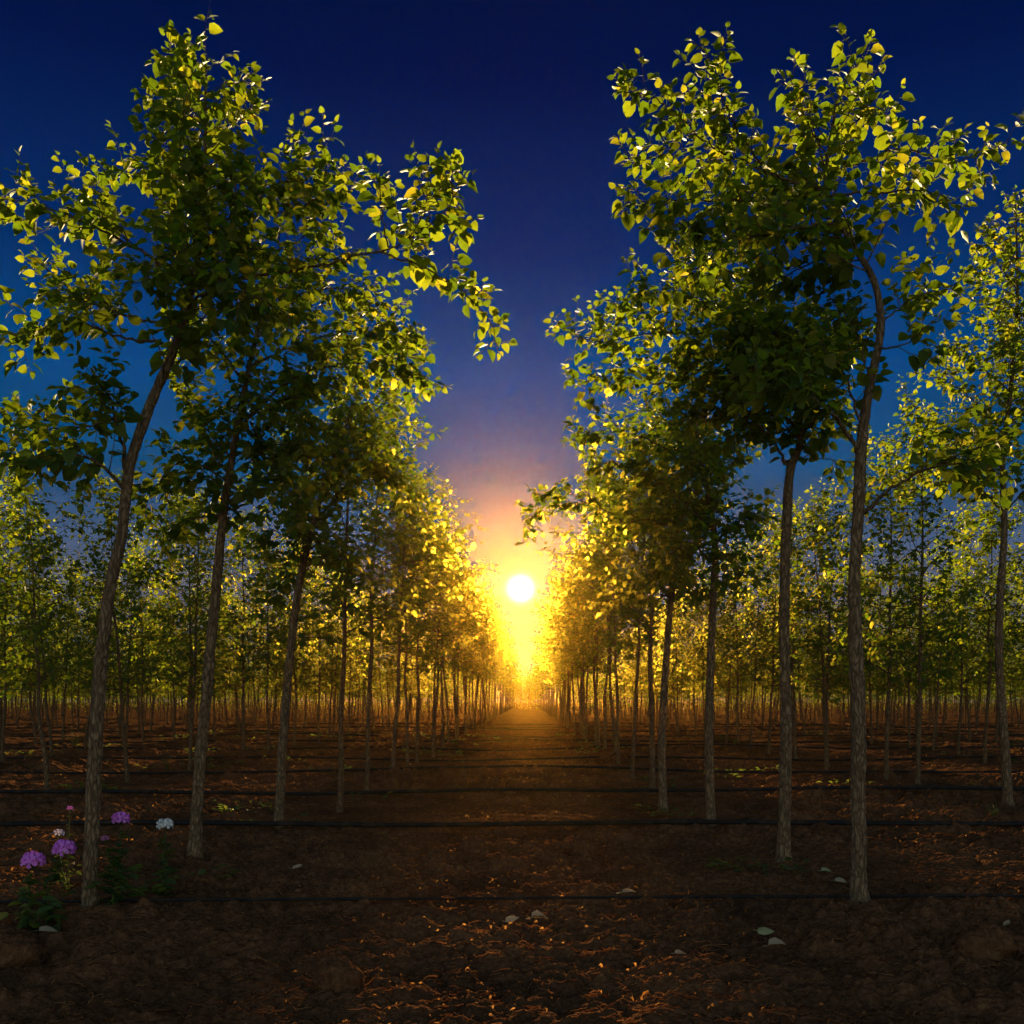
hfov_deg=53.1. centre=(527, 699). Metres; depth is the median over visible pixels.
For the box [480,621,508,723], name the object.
tree
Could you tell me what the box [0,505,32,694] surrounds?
tree
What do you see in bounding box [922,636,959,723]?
tree
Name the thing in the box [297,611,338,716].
tree
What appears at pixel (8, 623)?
tree
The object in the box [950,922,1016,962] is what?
soil clod
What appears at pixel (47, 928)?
stone
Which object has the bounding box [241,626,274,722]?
tree
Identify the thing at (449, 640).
tree
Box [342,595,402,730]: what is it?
tree
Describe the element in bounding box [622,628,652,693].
tree
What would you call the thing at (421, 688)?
tree
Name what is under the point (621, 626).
tree
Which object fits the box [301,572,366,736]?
tree
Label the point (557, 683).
tree
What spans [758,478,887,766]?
tree
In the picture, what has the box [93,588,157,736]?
tree
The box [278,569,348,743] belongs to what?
tree
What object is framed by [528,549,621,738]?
tree
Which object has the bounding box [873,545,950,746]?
tree
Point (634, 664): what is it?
tree
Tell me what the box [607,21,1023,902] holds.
tree
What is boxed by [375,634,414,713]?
tree
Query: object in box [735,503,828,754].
tree
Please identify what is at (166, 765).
grass tuft
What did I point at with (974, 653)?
tree
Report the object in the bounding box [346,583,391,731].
tree
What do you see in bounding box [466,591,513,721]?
tree
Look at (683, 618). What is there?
tree
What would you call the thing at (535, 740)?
irrigation pipe
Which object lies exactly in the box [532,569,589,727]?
tree
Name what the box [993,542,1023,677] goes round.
tree
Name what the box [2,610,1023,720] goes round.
distant trees
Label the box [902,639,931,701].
tree
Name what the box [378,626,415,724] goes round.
tree
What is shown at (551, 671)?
tree
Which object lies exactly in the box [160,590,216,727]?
tree
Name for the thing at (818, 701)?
tree
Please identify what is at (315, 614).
tree
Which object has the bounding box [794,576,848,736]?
tree
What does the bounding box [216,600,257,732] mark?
tree
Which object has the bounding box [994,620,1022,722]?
tree
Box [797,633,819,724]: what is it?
tree
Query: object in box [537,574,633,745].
tree
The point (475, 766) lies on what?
irrigation pipe
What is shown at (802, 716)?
tree
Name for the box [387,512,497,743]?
tree
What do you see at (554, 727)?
irrigation pipe
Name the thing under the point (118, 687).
tree
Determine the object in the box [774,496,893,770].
tree
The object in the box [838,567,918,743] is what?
tree
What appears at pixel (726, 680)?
tree
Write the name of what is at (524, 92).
sky
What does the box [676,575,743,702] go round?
tree
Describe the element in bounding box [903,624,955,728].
tree
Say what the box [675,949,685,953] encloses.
fallen leaf
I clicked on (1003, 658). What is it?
tree
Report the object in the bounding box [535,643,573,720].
tree
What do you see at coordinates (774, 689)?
tree
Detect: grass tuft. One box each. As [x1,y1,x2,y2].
[65,725,88,748]
[155,752,174,770]
[986,803,1000,816]
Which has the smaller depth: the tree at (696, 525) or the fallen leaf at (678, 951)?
the fallen leaf at (678, 951)
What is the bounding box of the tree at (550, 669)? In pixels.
[529,563,598,735]
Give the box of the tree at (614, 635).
[535,447,686,763]
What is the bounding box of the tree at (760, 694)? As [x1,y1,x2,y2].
[747,636,771,695]
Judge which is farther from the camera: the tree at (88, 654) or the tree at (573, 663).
the tree at (88, 654)
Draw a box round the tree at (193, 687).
[130,482,263,770]
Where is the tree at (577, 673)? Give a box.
[541,541,632,738]
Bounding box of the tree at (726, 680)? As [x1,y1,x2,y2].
[704,628,742,720]
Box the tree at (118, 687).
[107,628,131,723]
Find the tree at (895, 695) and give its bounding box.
[865,588,930,732]
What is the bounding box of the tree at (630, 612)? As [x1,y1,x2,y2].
[548,391,730,793]
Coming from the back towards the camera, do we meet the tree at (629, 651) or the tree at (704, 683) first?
the tree at (704, 683)
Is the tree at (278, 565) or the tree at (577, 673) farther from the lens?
the tree at (577, 673)
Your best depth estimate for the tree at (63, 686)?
53.63 m
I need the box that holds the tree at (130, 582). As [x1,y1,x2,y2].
[87,537,170,739]
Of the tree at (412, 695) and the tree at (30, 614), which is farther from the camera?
the tree at (412, 695)
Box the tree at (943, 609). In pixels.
[894,563,983,750]
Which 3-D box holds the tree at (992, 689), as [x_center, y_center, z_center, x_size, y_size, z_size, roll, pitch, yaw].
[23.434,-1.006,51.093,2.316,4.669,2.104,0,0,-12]
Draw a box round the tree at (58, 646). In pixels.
[10,573,68,733]
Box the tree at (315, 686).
[296,619,325,724]
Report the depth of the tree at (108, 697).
50.00 m
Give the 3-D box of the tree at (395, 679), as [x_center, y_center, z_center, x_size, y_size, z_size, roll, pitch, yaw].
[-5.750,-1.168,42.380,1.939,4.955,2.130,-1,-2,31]
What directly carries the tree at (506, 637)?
on the ground
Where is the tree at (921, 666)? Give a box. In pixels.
[817,374,1017,783]
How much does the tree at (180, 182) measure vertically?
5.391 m
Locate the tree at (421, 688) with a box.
[401,643,430,716]
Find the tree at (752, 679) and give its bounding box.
[724,594,771,712]
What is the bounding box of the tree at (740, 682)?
[717,624,767,725]
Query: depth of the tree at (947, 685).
39.72 m
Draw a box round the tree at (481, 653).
[433,580,510,727]
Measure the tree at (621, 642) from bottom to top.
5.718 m
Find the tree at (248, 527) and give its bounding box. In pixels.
[186,507,296,750]
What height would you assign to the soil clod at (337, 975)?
0.221 m
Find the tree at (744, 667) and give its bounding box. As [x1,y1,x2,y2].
[723,531,803,746]
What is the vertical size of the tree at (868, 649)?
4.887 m
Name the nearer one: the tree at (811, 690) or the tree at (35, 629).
the tree at (35, 629)
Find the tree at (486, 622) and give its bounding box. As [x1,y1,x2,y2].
[441,578,514,727]
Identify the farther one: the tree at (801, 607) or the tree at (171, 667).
the tree at (171, 667)
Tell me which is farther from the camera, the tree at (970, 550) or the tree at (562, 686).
the tree at (562, 686)
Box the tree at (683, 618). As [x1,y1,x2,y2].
[653,589,704,728]
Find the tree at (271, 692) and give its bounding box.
[258,645,284,716]
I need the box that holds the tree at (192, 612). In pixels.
[123,478,241,763]
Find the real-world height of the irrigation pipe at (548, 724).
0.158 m
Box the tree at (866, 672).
[815,557,907,691]
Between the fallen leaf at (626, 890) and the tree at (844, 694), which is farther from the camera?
the tree at (844, 694)
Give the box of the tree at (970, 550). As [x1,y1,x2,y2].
[922,502,1021,754]
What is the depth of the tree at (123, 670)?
51.99 m
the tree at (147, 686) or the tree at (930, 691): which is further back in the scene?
the tree at (930, 691)
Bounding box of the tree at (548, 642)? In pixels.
[533,565,598,733]
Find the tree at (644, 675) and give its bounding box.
[625,625,671,724]
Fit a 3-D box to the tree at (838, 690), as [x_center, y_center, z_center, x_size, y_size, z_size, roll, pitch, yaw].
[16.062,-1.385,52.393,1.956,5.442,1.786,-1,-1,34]
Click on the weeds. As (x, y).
(203, 871)
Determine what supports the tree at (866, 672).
on the ground
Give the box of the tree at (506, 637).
[432,578,509,726]
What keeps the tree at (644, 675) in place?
on the ground
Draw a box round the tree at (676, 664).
[653,600,706,733]
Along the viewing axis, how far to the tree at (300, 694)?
40.58 m
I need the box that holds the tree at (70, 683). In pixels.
[49,598,94,729]
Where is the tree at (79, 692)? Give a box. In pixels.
[60,640,90,712]
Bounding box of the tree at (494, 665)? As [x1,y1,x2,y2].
[476,603,518,722]
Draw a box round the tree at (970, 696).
[946,618,992,731]
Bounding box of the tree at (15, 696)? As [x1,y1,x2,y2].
[0,633,33,723]
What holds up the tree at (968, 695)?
on the ground
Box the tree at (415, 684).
[396,632,429,717]
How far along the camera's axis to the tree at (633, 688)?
48.98 m
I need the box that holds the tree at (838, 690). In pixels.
[827,624,849,721]
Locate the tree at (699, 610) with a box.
[671,593,747,737]
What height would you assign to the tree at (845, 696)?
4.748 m
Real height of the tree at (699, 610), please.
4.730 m
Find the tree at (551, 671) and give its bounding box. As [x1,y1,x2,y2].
[530,609,586,725]
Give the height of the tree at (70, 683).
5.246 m
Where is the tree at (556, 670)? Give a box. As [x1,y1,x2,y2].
[536,621,573,722]
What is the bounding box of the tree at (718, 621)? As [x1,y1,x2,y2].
[695,540,779,742]
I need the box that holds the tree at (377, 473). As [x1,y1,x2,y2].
[235,378,423,829]
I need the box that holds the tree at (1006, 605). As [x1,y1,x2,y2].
[993,551,1023,690]
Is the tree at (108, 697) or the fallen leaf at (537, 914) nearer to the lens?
the fallen leaf at (537, 914)
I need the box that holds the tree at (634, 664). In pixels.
[621,632,657,724]
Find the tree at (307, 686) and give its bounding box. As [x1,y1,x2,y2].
[294,614,331,726]
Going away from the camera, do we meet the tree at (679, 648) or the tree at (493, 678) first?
the tree at (679, 648)
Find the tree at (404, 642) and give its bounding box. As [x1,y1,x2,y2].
[352,517,468,764]
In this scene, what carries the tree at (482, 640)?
on the ground
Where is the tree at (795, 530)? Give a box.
[729,506,867,758]
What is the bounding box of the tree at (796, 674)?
[759,574,812,733]
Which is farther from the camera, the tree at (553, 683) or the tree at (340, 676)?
the tree at (553, 683)
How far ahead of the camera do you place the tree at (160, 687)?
46.44 m
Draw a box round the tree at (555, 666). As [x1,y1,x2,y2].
[540,610,586,695]
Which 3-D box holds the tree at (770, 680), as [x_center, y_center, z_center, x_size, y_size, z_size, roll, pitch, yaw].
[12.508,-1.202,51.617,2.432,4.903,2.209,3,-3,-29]
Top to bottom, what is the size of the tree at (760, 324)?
4.960 m
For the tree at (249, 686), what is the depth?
48.12 m
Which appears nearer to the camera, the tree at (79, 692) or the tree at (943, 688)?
the tree at (943, 688)
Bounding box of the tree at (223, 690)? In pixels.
[201,628,239,726]
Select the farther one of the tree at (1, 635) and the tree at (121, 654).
the tree at (121, 654)
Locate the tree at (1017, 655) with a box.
[1004,566,1023,659]
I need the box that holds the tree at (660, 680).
[642,616,685,727]
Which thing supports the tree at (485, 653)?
on the ground
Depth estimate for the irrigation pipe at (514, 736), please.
31.97 m
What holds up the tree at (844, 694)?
on the ground
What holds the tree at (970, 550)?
on the ground
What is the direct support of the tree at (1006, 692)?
on the ground
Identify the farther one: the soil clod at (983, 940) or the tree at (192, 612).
the tree at (192, 612)
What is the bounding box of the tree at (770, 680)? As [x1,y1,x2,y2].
[764,627,794,712]
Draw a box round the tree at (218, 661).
[193,615,236,698]
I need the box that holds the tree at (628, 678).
[611,633,636,721]
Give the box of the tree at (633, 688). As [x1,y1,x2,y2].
[618,643,647,722]
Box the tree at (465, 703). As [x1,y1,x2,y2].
[445,584,506,734]
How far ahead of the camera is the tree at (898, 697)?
54.66 m
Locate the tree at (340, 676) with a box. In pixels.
[323,618,358,722]
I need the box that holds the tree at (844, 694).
[825,605,862,730]
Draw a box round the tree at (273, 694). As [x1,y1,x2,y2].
[260,651,285,721]
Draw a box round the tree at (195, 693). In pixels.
[184,641,202,721]
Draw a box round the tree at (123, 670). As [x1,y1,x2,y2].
[107,629,145,705]
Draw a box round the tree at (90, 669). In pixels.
[71,623,113,699]
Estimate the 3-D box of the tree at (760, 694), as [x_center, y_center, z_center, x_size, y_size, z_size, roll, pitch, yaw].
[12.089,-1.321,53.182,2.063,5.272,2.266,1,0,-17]
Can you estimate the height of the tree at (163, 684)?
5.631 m
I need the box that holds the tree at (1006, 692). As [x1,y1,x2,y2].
[992,615,1022,728]
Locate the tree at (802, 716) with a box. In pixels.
[770,589,834,736]
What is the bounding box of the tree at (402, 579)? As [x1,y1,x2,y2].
[339,463,481,768]
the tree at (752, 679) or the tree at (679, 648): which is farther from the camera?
the tree at (752, 679)
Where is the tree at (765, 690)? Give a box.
[748,641,770,719]
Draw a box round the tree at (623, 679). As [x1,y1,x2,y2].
[604,637,635,720]
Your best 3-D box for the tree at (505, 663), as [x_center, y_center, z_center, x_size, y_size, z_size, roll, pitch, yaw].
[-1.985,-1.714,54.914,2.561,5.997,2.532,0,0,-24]
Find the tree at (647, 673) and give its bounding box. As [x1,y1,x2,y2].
[634,616,682,724]
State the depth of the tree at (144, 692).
34.34 m
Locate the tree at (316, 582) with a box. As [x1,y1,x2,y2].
[251,538,342,745]
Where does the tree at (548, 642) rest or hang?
on the ground
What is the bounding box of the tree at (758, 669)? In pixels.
[734,616,774,730]
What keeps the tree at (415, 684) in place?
on the ground
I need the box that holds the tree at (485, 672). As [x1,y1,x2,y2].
[469,591,514,726]
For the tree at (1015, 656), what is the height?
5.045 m
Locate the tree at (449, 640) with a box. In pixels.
[373,512,499,750]
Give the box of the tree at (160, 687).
[126,624,163,723]
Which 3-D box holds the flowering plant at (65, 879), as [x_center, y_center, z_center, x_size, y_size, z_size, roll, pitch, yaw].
[-2.928,0.963,6.567,0.236,0.585,0.275,0,0,21]
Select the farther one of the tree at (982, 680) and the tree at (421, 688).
the tree at (421, 688)
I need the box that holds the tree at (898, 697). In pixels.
[883,625,915,720]
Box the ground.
[0,702,1023,1023]
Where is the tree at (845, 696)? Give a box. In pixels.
[830,639,849,721]
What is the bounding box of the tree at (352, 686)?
[333,628,367,718]
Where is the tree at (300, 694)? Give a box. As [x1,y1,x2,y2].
[256,614,309,729]
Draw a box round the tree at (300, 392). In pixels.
[108,217,451,857]
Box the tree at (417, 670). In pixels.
[353,470,488,762]
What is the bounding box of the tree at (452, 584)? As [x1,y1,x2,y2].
[385,521,498,757]
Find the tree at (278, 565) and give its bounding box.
[219,541,317,751]
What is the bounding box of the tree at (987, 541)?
[905,490,1023,762]
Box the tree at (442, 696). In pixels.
[390,516,485,745]
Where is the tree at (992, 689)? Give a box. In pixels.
[972,641,1017,705]
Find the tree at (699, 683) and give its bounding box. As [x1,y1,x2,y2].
[686,628,717,722]
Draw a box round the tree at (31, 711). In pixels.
[0,569,63,744]
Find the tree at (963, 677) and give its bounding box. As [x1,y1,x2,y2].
[940,623,982,725]
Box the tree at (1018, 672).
[1008,641,1023,701]
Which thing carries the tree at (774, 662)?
on the ground
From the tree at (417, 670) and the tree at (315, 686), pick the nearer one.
the tree at (417, 670)
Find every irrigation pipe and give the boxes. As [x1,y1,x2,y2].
[0,743,1023,750]
[0,765,1023,773]
[0,786,1023,794]
[0,819,1023,826]
[0,894,1023,902]
[5,725,1023,728]
[5,739,1022,744]
[5,756,1023,760]
[9,733,1023,737]
[11,728,1023,732]
[31,722,1023,725]
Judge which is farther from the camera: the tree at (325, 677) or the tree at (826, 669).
the tree at (325, 677)
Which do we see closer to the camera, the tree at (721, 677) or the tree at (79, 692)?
the tree at (721, 677)
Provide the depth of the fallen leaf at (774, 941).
4.78 m
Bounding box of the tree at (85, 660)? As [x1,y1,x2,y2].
[56,554,137,747]
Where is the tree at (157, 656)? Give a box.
[119,596,187,731]
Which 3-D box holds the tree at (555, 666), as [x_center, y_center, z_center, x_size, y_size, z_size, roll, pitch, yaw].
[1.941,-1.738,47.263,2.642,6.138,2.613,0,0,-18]
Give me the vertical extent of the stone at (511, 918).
0.032 m
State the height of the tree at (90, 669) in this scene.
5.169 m
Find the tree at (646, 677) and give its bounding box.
[636,605,684,726]
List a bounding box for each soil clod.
[0,932,50,969]
[311,957,364,994]
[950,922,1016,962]
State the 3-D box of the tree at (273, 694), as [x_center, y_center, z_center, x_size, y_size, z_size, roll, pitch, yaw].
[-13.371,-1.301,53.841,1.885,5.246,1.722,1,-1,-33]
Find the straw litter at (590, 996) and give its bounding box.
[0,738,1023,1023]
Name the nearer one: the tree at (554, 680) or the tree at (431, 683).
the tree at (554, 680)
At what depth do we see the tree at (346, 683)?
53.02 m
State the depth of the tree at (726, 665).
27.73 m
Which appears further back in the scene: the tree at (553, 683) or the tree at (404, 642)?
the tree at (553, 683)
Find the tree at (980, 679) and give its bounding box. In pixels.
[941,600,1003,732]
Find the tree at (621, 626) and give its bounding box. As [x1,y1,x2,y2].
[568,401,726,778]
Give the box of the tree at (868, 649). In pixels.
[832,606,877,694]
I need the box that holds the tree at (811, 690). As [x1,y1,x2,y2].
[797,627,832,726]
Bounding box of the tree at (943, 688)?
[907,594,963,736]
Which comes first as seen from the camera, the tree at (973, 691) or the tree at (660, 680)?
the tree at (660, 680)
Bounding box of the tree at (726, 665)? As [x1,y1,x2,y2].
[693,587,758,743]
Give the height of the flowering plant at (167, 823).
0.484 m
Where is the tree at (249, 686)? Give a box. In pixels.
[229,605,263,722]
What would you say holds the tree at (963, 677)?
on the ground
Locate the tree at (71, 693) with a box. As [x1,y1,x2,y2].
[55,628,90,723]
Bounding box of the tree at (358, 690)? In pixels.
[336,604,383,733]
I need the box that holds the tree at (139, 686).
[126,638,153,715]
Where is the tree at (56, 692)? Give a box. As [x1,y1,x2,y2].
[36,622,73,725]
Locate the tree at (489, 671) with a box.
[468,603,515,723]
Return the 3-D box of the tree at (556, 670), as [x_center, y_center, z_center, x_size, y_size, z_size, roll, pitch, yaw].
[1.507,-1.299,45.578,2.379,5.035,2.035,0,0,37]
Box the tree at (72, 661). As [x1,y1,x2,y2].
[65,577,128,739]
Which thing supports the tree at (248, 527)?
on the ground
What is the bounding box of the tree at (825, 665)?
[801,617,845,701]
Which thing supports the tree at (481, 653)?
on the ground
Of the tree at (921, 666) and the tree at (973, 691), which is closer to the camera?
the tree at (921, 666)
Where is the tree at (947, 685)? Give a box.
[922,612,973,729]
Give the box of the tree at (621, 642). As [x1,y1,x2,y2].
[549,499,651,749]
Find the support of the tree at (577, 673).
on the ground
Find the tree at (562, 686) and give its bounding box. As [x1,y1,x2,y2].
[536,626,573,720]
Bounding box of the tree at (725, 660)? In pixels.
[701,608,745,725]
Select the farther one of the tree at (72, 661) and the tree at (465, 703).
the tree at (465, 703)
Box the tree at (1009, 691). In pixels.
[959,550,1023,742]
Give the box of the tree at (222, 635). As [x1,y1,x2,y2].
[171,585,245,731]
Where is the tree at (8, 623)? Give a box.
[0,555,24,692]
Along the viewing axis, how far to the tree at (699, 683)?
52.33 m
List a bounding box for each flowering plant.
[0,850,63,931]
[25,839,77,930]
[51,806,81,891]
[84,811,148,906]
[131,818,182,896]
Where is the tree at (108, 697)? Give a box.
[87,619,125,722]
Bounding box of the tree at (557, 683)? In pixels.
[544,647,576,721]
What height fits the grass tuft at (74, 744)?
0.698 m
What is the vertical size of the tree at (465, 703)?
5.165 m
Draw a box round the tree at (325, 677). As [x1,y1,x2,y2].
[309,623,348,722]
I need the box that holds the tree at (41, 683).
[32,621,68,726]
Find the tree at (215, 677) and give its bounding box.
[196,631,231,697]
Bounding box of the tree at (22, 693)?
[10,633,40,726]
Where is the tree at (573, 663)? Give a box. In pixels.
[550,596,606,729]
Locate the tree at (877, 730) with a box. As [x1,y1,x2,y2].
[847,599,904,732]
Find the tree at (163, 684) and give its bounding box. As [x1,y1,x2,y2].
[154,613,187,723]
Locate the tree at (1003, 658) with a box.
[971,613,1023,707]
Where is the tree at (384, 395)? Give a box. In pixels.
[287,339,470,790]
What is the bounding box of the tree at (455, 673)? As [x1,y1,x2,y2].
[413,582,496,739]
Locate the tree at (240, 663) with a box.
[226,596,261,725]
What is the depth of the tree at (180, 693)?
50.00 m
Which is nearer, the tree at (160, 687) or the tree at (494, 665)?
the tree at (160, 687)
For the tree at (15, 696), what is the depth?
48.29 m
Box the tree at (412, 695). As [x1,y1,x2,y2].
[394,644,425,721]
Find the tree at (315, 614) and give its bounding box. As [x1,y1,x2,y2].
[227,361,451,812]
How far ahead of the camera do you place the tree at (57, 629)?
36.51 m
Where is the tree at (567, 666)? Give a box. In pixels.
[535,580,618,733]
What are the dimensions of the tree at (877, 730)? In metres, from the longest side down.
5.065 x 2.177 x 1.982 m
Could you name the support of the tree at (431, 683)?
on the ground
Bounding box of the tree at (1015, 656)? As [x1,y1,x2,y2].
[1003,591,1023,695]
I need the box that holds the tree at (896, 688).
[881,630,915,725]
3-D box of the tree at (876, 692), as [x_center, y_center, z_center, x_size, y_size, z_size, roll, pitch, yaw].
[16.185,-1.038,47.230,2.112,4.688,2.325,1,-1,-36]
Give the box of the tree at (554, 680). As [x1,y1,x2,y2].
[532,606,592,728]
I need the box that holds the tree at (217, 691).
[183,569,250,737]
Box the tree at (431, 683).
[409,632,445,719]
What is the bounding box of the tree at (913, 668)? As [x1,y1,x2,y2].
[887,572,952,733]
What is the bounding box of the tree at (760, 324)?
[543,228,881,862]
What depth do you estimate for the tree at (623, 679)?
54.51 m
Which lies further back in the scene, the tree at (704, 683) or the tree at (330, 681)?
the tree at (704, 683)
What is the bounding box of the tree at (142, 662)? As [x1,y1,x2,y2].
[94,529,182,744]
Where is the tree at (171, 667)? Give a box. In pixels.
[144,597,203,729]
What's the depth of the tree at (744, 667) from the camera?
23.69 m
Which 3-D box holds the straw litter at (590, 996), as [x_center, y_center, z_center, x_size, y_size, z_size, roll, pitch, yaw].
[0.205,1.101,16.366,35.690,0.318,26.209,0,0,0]
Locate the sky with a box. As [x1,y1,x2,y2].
[0,0,1023,701]
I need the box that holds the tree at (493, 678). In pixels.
[474,655,513,719]
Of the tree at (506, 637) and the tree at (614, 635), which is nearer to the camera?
the tree at (614, 635)
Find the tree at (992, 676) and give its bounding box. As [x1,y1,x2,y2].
[970,593,1023,733]
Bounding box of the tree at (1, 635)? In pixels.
[0,549,36,745]
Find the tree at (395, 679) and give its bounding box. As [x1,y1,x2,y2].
[365,626,412,728]
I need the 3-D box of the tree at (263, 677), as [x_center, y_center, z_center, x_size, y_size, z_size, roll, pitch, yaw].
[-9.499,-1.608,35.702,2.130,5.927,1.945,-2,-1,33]
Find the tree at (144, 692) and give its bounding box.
[108,599,164,733]
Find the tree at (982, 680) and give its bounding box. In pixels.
[963,618,995,724]
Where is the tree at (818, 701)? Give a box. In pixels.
[801,661,828,720]
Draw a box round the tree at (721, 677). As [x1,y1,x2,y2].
[686,618,732,723]
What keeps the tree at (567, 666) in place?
on the ground
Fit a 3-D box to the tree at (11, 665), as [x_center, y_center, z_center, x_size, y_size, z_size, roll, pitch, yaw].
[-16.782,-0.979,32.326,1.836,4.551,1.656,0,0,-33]
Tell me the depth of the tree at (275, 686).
37.30 m
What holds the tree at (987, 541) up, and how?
on the ground
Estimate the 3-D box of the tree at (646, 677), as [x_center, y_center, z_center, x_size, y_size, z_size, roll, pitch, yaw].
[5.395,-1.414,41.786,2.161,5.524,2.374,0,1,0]
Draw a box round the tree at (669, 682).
[647,600,698,732]
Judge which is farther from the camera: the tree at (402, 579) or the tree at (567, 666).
the tree at (567, 666)
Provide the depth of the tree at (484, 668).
45.57 m
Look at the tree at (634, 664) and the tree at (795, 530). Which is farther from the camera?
the tree at (634, 664)
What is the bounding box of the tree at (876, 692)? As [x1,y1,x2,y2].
[864,635,900,723]
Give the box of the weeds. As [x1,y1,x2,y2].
[5,730,1023,886]
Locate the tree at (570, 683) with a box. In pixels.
[548,629,578,725]
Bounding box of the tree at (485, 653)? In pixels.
[436,609,499,728]
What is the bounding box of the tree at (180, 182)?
[0,0,517,907]
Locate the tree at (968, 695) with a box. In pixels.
[956,649,975,721]
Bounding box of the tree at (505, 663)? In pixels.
[474,628,516,720]
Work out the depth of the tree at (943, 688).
31.01 m
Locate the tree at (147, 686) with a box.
[131,626,168,724]
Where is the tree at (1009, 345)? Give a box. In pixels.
[897,185,1023,806]
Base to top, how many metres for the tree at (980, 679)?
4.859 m
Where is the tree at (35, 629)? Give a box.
[0,453,106,789]
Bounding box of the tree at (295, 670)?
[262,614,316,696]
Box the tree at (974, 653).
[928,552,994,740]
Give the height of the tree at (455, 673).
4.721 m
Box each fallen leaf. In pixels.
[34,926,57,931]
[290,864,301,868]
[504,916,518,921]
[526,910,547,918]
[621,888,634,892]
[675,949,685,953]
[755,927,774,934]
[766,937,785,945]
[817,867,832,872]
[835,877,845,882]
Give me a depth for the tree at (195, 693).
51.82 m
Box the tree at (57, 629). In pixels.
[22,611,84,732]
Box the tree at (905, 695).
[882,605,917,726]
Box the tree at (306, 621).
[264,527,336,739]
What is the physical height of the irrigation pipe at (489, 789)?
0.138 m
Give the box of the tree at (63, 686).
[48,630,79,699]
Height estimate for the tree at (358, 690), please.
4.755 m
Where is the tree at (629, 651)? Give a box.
[562,537,673,752]
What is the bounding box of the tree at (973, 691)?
[965,645,987,721]
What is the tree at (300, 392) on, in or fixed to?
on the ground
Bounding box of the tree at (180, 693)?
[163,643,188,722]
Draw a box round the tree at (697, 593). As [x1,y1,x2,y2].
[513,443,739,811]
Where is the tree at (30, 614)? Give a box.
[0,518,97,755]
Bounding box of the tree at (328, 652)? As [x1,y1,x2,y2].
[307,572,369,736]
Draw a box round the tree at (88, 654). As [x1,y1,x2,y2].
[68,601,118,696]
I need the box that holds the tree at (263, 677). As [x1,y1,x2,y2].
[226,569,287,732]
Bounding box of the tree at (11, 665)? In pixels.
[1,608,24,715]
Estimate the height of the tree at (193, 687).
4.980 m
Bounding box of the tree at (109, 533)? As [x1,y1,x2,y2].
[39,461,190,781]
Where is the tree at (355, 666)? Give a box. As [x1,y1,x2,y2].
[320,590,373,735]
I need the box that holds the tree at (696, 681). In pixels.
[684,623,717,721]
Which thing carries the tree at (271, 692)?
on the ground
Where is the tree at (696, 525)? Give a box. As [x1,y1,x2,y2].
[560,382,800,827]
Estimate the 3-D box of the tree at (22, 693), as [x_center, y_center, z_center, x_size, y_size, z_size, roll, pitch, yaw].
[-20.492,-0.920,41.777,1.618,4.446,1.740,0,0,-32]
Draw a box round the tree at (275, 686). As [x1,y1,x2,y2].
[257,609,300,730]
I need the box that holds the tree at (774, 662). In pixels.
[757,589,805,692]
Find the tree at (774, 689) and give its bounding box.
[756,619,805,730]
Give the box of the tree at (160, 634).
[134,544,205,740]
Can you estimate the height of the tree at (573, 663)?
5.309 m
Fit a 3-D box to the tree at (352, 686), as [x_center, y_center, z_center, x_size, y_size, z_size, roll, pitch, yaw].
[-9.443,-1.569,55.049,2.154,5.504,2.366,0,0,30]
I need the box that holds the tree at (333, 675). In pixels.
[316,622,355,712]
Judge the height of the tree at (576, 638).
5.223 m
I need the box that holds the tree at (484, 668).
[468,611,515,724]
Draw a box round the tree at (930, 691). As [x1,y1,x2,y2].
[913,609,943,723]
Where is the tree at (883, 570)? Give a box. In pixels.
[813,417,979,779]
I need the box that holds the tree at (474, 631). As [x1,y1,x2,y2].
[415,538,497,714]
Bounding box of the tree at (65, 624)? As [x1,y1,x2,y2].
[23,556,102,740]
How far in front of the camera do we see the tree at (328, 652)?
31.06 m
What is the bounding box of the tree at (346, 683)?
[328,638,360,697]
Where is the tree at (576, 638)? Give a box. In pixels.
[546,532,665,745]
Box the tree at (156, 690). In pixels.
[151,645,168,720]
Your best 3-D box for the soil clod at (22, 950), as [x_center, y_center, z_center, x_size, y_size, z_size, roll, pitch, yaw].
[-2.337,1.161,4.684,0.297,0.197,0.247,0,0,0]
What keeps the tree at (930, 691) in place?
on the ground
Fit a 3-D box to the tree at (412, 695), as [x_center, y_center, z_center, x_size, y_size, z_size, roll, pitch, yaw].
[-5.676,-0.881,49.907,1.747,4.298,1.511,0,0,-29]
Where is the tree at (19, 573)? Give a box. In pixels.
[0,468,64,760]
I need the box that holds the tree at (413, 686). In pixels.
[389,633,428,722]
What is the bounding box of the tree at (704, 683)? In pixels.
[695,640,720,697]
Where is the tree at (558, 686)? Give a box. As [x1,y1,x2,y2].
[539,650,579,720]
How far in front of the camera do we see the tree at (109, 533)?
14.43 m
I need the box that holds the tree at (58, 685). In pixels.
[47,626,77,720]
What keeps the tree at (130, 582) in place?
on the ground
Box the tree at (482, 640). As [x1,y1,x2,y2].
[425,551,507,737]
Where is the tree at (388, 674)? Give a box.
[360,604,406,728]
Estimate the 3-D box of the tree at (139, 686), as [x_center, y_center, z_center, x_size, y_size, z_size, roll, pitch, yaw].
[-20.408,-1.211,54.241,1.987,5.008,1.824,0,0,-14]
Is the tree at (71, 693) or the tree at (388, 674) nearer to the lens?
the tree at (388, 674)
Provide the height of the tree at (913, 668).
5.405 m
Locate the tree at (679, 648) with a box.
[657,587,724,736]
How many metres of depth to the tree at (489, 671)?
47.42 m

